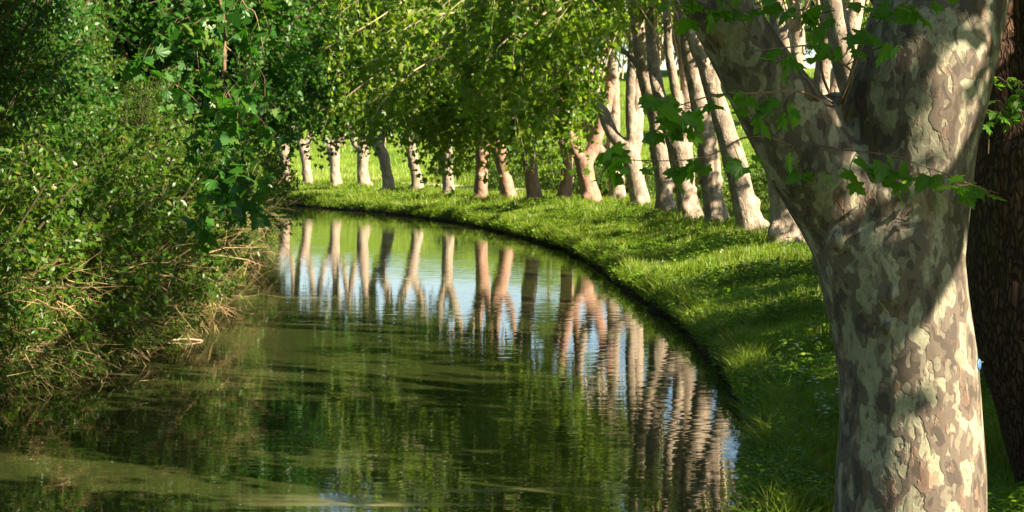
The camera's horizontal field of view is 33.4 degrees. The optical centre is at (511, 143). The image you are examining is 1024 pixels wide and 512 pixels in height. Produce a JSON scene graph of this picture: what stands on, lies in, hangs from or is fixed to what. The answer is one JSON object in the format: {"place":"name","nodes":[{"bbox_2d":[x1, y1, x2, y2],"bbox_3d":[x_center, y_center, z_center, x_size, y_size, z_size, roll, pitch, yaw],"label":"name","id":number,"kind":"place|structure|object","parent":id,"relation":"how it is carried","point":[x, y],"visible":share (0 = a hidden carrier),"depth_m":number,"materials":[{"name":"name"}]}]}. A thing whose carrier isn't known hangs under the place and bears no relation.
{"place":"outdoors","nodes":[
{"label":"outdoors","id":0,"kind":"place"},
{"bbox_2d":[0,206,746,511],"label":"canal water","id":1,"kind":"structure","parent":0,"point":[360,340],"depth_m":28.43,"materials":[{"name":"green liquid"}]},
{"bbox_2d":[173,334,201,340],"bbox_3d":[-7.149,4.224,37.076,0.866,0.154,0.113,0,0,-6],"label":"driftwood stick","id":2,"kind":"object","parent":1,"relation":"on","point":[186,339],"visible":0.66,"depth_m":37.07,"materials":[{"name":"beige wood"}]},
{"bbox_2d":[370,177,543,190],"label":"towpath","id":3,"kind":"structure","parent":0,"point":[456,185],"depth_m":116.47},
{"bbox_2d":[0,68,1023,511],"bbox_3d":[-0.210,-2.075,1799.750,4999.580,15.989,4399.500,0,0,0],"label":"ground","id":4,"kind":"structure","parent":0,"point":[314,152],"depth_m":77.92,"materials":[{"name":"green plant"}]},
{"bbox_2d":[0,0,19,210],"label":"young tree","id":5,"kind":"object","parent":4,"relation":"on","point":[15,34],"visible":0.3,"depth_m":30.18,"materials":[{"name":"green plant"}]},
{"bbox_2d":[0,210,34,428],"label":"shrub","id":6,"kind":"object","parent":4,"relation":"on","point":[13,374],"visible":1,"depth_m":24.17,"materials":[{"name":"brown plant"}]},
{"bbox_2d":[1,19,43,157],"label":"young tree","id":7,"kind":"object","parent":4,"relation":"on","point":[9,33],"visible":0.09,"depth_m":38.20,"materials":[{"name":"green plant"}]},
{"bbox_2d":[0,296,69,413],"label":"shrub","id":8,"kind":"object","parent":4,"relation":"on","point":[18,356],"visible":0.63,"depth_m":28.06,"materials":[{"name":"green plant"}]},
{"bbox_2d":[0,208,99,396],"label":"shrub","id":9,"kind":"object","parent":4,"relation":"on","point":[16,329],"visible":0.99,"depth_m":27.24,"materials":[{"name":"green plant"}]},
{"bbox_2d":[0,0,108,206],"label":"young tree","id":10,"kind":"object","parent":4,"relation":"on","point":[11,116],"visible":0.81,"depth_m":35.79,"materials":[{"name":"green plant"}]},
{"bbox_2d":[0,120,109,401],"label":"shrub","id":11,"kind":"object","parent":4,"relation":"on","point":[31,218],"visible":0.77,"depth_m":29.30,"materials":[{"name":"green plant"}]},
{"bbox_2d":[2,0,136,190],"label":"young tree","id":12,"kind":"object","parent":4,"relation":"on","point":[94,70],"visible":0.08,"depth_m":47.30,"materials":[{"name":"green plant"}]},
{"bbox_2d":[0,0,141,221],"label":"young tree","id":13,"kind":"object","parent":4,"relation":"on","point":[69,29],"visible":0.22,"depth_m":42.22,"materials":[{"name":"green plant"}]},
{"bbox_2d":[7,294,149,396],"bbox_3d":[-8.247,4.024,30.468,3.539,2.871,3.180,0,0,-34],"label":"shrub","id":14,"kind":"object","parent":4,"relation":"on","point":[71,364],"visible":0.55,"depth_m":30.07,"materials":[{"name":"green plant"}]},
{"bbox_2d":[39,0,134,178],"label":"young tree","id":15,"kind":"object","parent":4,"relation":"on","point":[93,56],"visible":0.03,"depth_m":50.96,"materials":[{"name":"green plant"}]},
{"bbox_2d":[64,49,139,184],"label":"young tree","id":16,"kind":"object","parent":4,"relation":"on","point":[110,93],"visible":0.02,"depth_m":82.51,"materials":[{"name":"green plant"}]},
{"bbox_2d":[79,0,135,135],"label":"young tree","id":17,"kind":"object","parent":4,"relation":"on","point":[115,74],"visible":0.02,"depth_m":70.45,"materials":[{"name":"green plant"}]},
{"bbox_2d":[69,0,147,161],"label":"young tree","id":18,"kind":"object","parent":4,"relation":"on","point":[117,68],"visible":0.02,"depth_m":57.85,"materials":[{"name":"green plant"}]},
{"bbox_2d":[9,177,211,388],"bbox_3d":[-8.487,3.112,31.841,5.565,5.025,6.193,0,0,16],"label":"shrub","id":19,"kind":"object","parent":4,"relation":"on","point":[110,291],"visible":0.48,"depth_m":31.23,"materials":[{"name":"green plant"}]},
{"bbox_2d":[2,134,220,368],"bbox_3d":[-8.879,3.054,33.230,5.700,6.540,5.913,0,0,-41],"label":"shrub","id":20,"kind":"object","parent":4,"relation":"on","point":[112,187],"visible":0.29,"depth_m":32.98,"materials":[{"name":"green plant"}]},
{"bbox_2d":[2,252,253,393],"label":"shore weeds","id":21,"kind":"object","parent":4,"relation":"on","point":[123,353],"depth_m":35.52,"materials":[{"name":"green plant"}]},
{"bbox_2d":[79,274,184,375],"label":"shrub","id":22,"kind":"object","parent":4,"relation":"on","point":[120,337],"visible":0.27,"depth_m":32.76,"materials":[{"name":"green plant"}]},
{"bbox_2d":[93,67,191,187],"bbox_3d":[-14.147,-0.101,63.975,4.150,5.521,4.203,0,0,0],"label":"young tree","id":23,"kind":"object","parent":4,"relation":"on","point":[141,118],"visible":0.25,"depth_m":63.35,"materials":[{"name":"green plant"}]},
{"bbox_2d":[84,0,203,124],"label":"overhanging tree","id":24,"kind":"object","parent":4,"relation":"on","point":[126,48],"visible":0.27,"depth_m":68.22,"materials":[{"name":"green plant"}]},
{"bbox_2d":[53,101,254,337],"bbox_3d":[-8.735,2.869,38.314,5.587,7.606,4.852,0,0,34],"label":"shrub","id":25,"kind":"object","parent":4,"relation":"on","point":[179,164],"visible":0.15,"depth_m":37.86,"materials":[{"name":"green plant"}]},
{"bbox_2d":[85,1,223,131],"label":"overhanging tree","id":26,"kind":"object","parent":4,"relation":"on","point":[114,53],"visible":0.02,"depth_m":75.14,"materials":[{"name":"green plant"}]},
{"bbox_2d":[62,178,283,357],"bbox_3d":[-7.734,3.087,36.290,5.565,5.025,6.193,0,0,22],"label":"shrub","id":27,"kind":"object","parent":4,"relation":"on","point":[206,281],"visible":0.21,"depth_m":35.67,"materials":[{"name":"green plant"}]},
{"bbox_2d":[125,265,227,354],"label":"shrub","id":28,"kind":"object","parent":4,"relation":"on","point":[190,320],"visible":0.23,"depth_m":35.35,"materials":[{"name":"green plant"}]},
{"bbox_2d":[80,134,282,305],"bbox_3d":[-9.308,2.795,44.371,5.644,6.242,5.441,0,0,26],"label":"shrub","id":29,"kind":"object","parent":4,"relation":"on","point":[236,224],"visible":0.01,"depth_m":44.24,"materials":[{"name":"green plant"}]},
{"bbox_2d":[127,117,262,286],"bbox_3d":[-10.075,2.700,51.427,5.321,7.244,4.621,0,0,5],"label":"shrub","id":30,"kind":"object","parent":4,"relation":"on","point":[246,157],"visible":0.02,"depth_m":51.65,"materials":[{"name":"green plant"}]},
{"bbox_2d":[112,13,288,151],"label":"overhanging tree","id":31,"kind":"object","parent":4,"relation":"on","point":[172,101],"depth_m":96.31,"materials":[{"name":"green plant"}]},
{"bbox_2d":[162,249,252,337],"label":"shrub","id":32,"kind":"object","parent":4,"relation":"on","point":[210,294],"visible":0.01,"depth_m":37.96,"materials":[{"name":"green plant"}]},
{"bbox_2d":[120,0,306,253],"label":"overhanging tree","id":33,"kind":"object","parent":4,"relation":"on","point":[229,135],"visible":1,"depth_m":23.48,"materials":[{"name":"green plant"}]},
{"bbox_2d":[192,247,247,321],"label":"shrub","id":34,"kind":"object","parent":4,"relation":"on","point":[217,282],"visible":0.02,"depth_m":40.99,"materials":[{"name":"green plant"}]},
{"bbox_2d":[156,190,287,323],"bbox_3d":[-8.394,2.985,41.889,5.565,5.025,6.193,0,0,10],"label":"shrub","id":35,"kind":"object","parent":4,"relation":"on","point":[221,236],"visible":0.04,"depth_m":41.68,"materials":[{"name":"green plant"}]},
{"bbox_2d":[101,0,352,151],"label":"overhanging tree","id":36,"kind":"object","parent":4,"relation":"on","point":[285,17],"visible":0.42,"depth_m":66.94,"materials":[{"name":"green plant"}]},
{"bbox_2d":[209,242,249,306],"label":"shrub","id":37,"kind":"object","parent":4,"relation":"on","point":[230,267],"depth_m":44.92,"materials":[{"name":"green plant"}]},
{"bbox_2d":[226,232,258,279],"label":"shrub","id":38,"kind":"object","parent":4,"relation":"on","point":[244,261],"visible":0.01,"depth_m":48.81,"materials":[{"name":"green plant"}]},
{"bbox_2d":[229,225,268,279],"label":"shrub","id":39,"kind":"object","parent":4,"relation":"on","point":[251,250],"visible":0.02,"depth_m":53.07,"materials":[{"name":"green plant"}]},
{"bbox_2d":[218,177,293,291],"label":"shrub","id":40,"kind":"object","parent":4,"relation":"on","point":[251,240],"visible":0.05,"depth_m":47.95,"materials":[{"name":"green plant"}]},
{"bbox_2d":[232,153,288,278],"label":"shrub","id":41,"kind":"object","parent":4,"relation":"on","point":[261,174],"visible":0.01,"depth_m":54.61,"materials":[{"name":"green plant"}]},
{"bbox_2d":[240,193,286,268],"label":"shrub","id":42,"kind":"object","parent":4,"relation":"on","point":[267,239],"visible":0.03,"depth_m":58.09,"materials":[{"name":"green plant"}]},
{"bbox_2d":[101,0,443,169],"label":"overhanging tree","id":43,"kind":"object","parent":4,"relation":"on","point":[313,96],"visible":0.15,"depth_m":83.96,"materials":[{"name":"green plant"}]},
{"bbox_2d":[252,144,293,249],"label":"shrub","id":44,"kind":"object","parent":4,"relation":"on","point":[261,148],"visible":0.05,"depth_m":68.95,"materials":[{"name":"green plant"}]},
{"bbox_2d":[241,148,319,257],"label":"shrub","id":45,"kind":"object","parent":4,"relation":"on","point":[271,168],"visible":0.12,"depth_m":63.85,"materials":[{"name":"green plant"}]},
{"bbox_2d":[250,155,314,271],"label":"shrub","id":46,"kind":"object","parent":4,"relation":"on","point":[276,211],"visible":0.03,"depth_m":59.18,"materials":[{"name":"green plant"}]},
{"bbox_2d":[273,95,298,180],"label":"plane tree","id":47,"kind":"object","parent":4,"relation":"on","point":[285,152],"visible":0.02,"depth_m":129.73,"materials":[{"name":"beige plant"}]},
{"bbox_2d":[285,46,313,185],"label":"plane tree","id":48,"kind":"object","parent":4,"relation":"on","point":[306,169],"visible":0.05,"depth_m":126.68,"materials":[{"name":"beige plant"}]},
{"bbox_2d":[304,11,348,186],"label":"plane tree","id":49,"kind":"object","parent":4,"relation":"on","point":[334,163],"visible":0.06,"depth_m":123.71,"materials":[{"name":"beige plant"}]},
{"bbox_2d":[323,10,372,187],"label":"plane tree","id":50,"kind":"object","parent":4,"relation":"on","point":[363,176],"visible":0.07,"depth_m":118.19,"materials":[{"name":"beige plant"}]},
{"bbox_2d":[335,5,403,192],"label":"plane tree","id":51,"kind":"object","parent":4,"relation":"on","point":[383,156],"visible":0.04,"depth_m":111.97,"materials":[{"name":"grey plant"}]},
{"bbox_2d":[360,3,423,189],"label":"plane tree","id":52,"kind":"object","parent":4,"relation":"on","point":[415,181],"visible":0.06,"depth_m":110.80,"materials":[{"name":"beige plant"}]},
{"bbox_2d":[398,6,457,196],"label":"plane tree","id":53,"kind":"object","parent":4,"relation":"on","point":[447,183],"visible":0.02,"depth_m":104.25,"materials":[{"name":"beige plant"}]},
{"bbox_2d":[427,142,492,179],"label":"bush","id":54,"kind":"object","parent":4,"relation":"on","point":[462,171],"visible":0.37,"depth_m":126.92,"materials":[{"name":"green plant"}]},
{"bbox_2d":[115,71,813,197],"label":"meadow grass","id":55,"kind":"structure","parent":4,"relation":"on","point":[326,171],"depth_m":150.10,"materials":[{"name":"green plant"}]},
{"bbox_2d":[440,2,488,202],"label":"plane tree","id":56,"kind":"object","parent":4,"relation":"on","point":[480,187],"visible":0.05,"depth_m":98.40,"materials":[{"name":"pink plant"}]},
{"bbox_2d":[303,0,672,206],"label":"plane tree","id":57,"kind":"object","parent":4,"relation":"on","point":[632,140],"visible":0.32,"depth_m":77.81,"materials":[{"name":"green plant"}]},
{"bbox_2d":[472,2,516,201],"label":"plane tree","id":58,"kind":"object","parent":4,"relation":"on","point":[506,185],"visible":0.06,"depth_m":96.59,"materials":[{"name":"pink plant"}]},
{"bbox_2d":[488,164,525,190],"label":"bush","id":59,"kind":"object","parent":4,"relation":"on","point":[517,181],"visible":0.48,"depth_m":109.69,"materials":[{"name":"green plant"}]},
{"bbox_2d":[488,135,560,186],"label":"bush","id":60,"kind":"object","parent":4,"relation":"on","point":[542,166],"visible":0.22,"depth_m":111.73,"materials":[{"name":"green plant"}]},
{"bbox_2d":[471,0,598,202],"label":"plane tree","id":61,"kind":"object","parent":4,"relation":"on","point":[533,188],"visible":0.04,"depth_m":91.61,"materials":[{"name":"brown plant"}]},
{"bbox_2d":[346,0,766,218],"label":"plane tree","id":62,"kind":"object","parent":4,"relation":"on","point":[442,113],"visible":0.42,"depth_m":66.07,"materials":[{"name":"green plant"}]},
{"bbox_2d":[539,163,579,193],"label":"bush","id":63,"kind":"object","parent":4,"relation":"on","point":[550,183],"visible":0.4,"depth_m":100.55,"materials":[{"name":"green plant"}]},
{"bbox_2d":[539,30,627,199],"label":"plane tree","id":64,"kind":"object","parent":4,"relation":"on","point":[565,185],"visible":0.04,"depth_m":90.88,"materials":[{"name":"brown plant"}]},
{"bbox_2d":[555,2,627,202],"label":"plane tree","id":65,"kind":"object","parent":4,"relation":"on","point":[588,188],"visible":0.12,"depth_m":87.88,"materials":[{"name":"beige plant"}]},
{"bbox_2d":[549,140,647,179],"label":"bush","id":66,"kind":"object","parent":4,"relation":"on","point":[596,160],"visible":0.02,"depth_m":106.12,"materials":[{"name":"green plant"}]},
{"bbox_2d":[572,164,625,196],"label":"bush","id":67,"kind":"object","parent":4,"relation":"on","point":[603,184],"visible":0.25,"depth_m":96.16,"materials":[{"name":"green plant"}]},
{"bbox_2d":[387,0,813,235],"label":"plane tree","id":68,"kind":"object","parent":4,"relation":"on","point":[528,44],"visible":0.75,"depth_m":57.41,"materials":[{"name":"green plant"}]},
{"bbox_2d":[576,0,660,201],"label":"plane tree","id":69,"kind":"object","parent":4,"relation":"on","point":[613,77],"visible":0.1,"depth_m":88.91,"materials":[{"name":"beige plant"}]},
{"bbox_2d":[607,164,655,195],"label":"bush","id":70,"kind":"object","parent":4,"relation":"on","point":[651,185],"visible":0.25,"depth_m":92.33,"materials":[{"name":"green plant"}]},
{"bbox_2d":[589,0,677,217],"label":"plane tree","id":71,"kind":"object","parent":4,"relation":"on","point":[664,198],"visible":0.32,"depth_m":72.68,"materials":[{"name":"beige plant"}]},
{"bbox_2d":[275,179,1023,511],"bbox_3d":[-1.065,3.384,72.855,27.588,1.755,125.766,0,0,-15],"label":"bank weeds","id":72,"kind":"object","parent":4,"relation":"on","point":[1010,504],"visible":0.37,"depth_m":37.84,"materials":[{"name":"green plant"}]},
{"bbox_2d":[643,149,728,191],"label":"bush","id":73,"kind":"object","parent":4,"relation":"on","point":[723,173],"visible":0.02,"depth_m":98.71,"materials":[{"name":"green plant"}]},
{"bbox_2d":[632,0,762,224],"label":"plane tree","id":74,"kind":"object","parent":4,"relation":"on","point":[714,206],"visible":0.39,"depth_m":63.88,"materials":[{"name":"beige plant"}]},
{"bbox_2d":[672,172,727,202],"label":"bush","id":75,"kind":"object","parent":4,"relation":"on","point":[699,189],"visible":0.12,"depth_m":83.42,"materials":[{"name":"green plant"}]},
{"bbox_2d":[722,164,769,207],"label":"bush","id":76,"kind":"object","parent":4,"relation":"on","point":[760,190],"visible":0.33,"depth_m":77.38,"materials":[{"name":"green plant"}]},
{"bbox_2d":[746,157,762,180],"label":"bush","id":77,"kind":"object","parent":4,"relation":"on","point":[754,166],"depth_m":98.02,"materials":[{"name":"green plant"}]},
{"bbox_2d":[755,0,820,245],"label":"plane tree","id":78,"kind":"object","parent":4,"relation":"on","point":[783,225],"visible":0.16,"depth_m":51.48,"materials":[{"name":"beige plant"}]},
{"bbox_2d":[591,0,1009,511],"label":"plane tree","id":79,"kind":"object","parent":4,"relation":"on","point":[870,172],"visible":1,"depth_m":13.20,"materials":[{"name":"beige plant"}]},
{"bbox_2d":[977,359,980,369],"bbox_3d":[3.676,1.745,13.454,0.080,0.088,0.046,0,0,-21],"label":"tree tag","id":80,"kind":"object","parent":79,"relation":"attached to","point":[978,364],"visible":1,"depth_m":13.45,"materials":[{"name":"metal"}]},
{"bbox_2d":[807,376,819,389],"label":"wildflower","id":81,"kind":"object","parent":4,"relation":"on","point":[813,377],"visible":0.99,"depth_m":24.94,"materials":[{"name":"white plant"}]},
{"bbox_2d":[801,0,830,67],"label":"meadow tree","id":82,"kind":"object","parent":4,"relation":"on","point":[807,32],"visible":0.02,"depth_m":177.53,"materials":[{"name":"green plant"}]},
{"bbox_2d":[769,0,868,274],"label":"plane tree","id":83,"kind":"object","parent":4,"relation":"on","point":[783,32],"visible":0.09,"depth_m":42.48,"materials":[{"name":"beige plant"}]},
{"bbox_2d":[816,405,830,430],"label":"wildflower","id":84,"kind":"object","parent":4,"relation":"on","point":[827,408],"visible":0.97,"depth_m":22.06,"materials":[{"name":"white plant"}]},
{"bbox_2d":[820,0,854,92],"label":"plane tree","id":85,"kind":"object","parent":4,"relation":"on","point":[838,32],"visible":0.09,"depth_m":33.51,"materials":[{"name":"beige plant"}]},
{"bbox_2d":[805,0,872,63],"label":"meadow tree","id":86,"kind":"object","parent":4,"relation":"on","point":[865,17],"visible":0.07,"depth_m":147.96,"materials":[{"name":"green plant"}]},
{"bbox_2d":[966,0,1023,485],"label":"rough barked tree","id":87,"kind":"object","parent":4,"relation":"on","point":[995,259],"visible":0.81,"depth_m":17.13,"materials":[{"name":"brown plant"}]},
{"bbox_2d":[278,178,804,249],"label":"tall grass","id":88,"kind":"structure","parent":0,"point":[493,197],"depth_m":90.51,"materials":[{"name":"green plant"}]},
{"bbox_2d":[593,0,831,71],"label":"sky","id":89,"kind":"structure","parent":0,"point":[807,65],"materials":[{"name":"white"}]}
]}

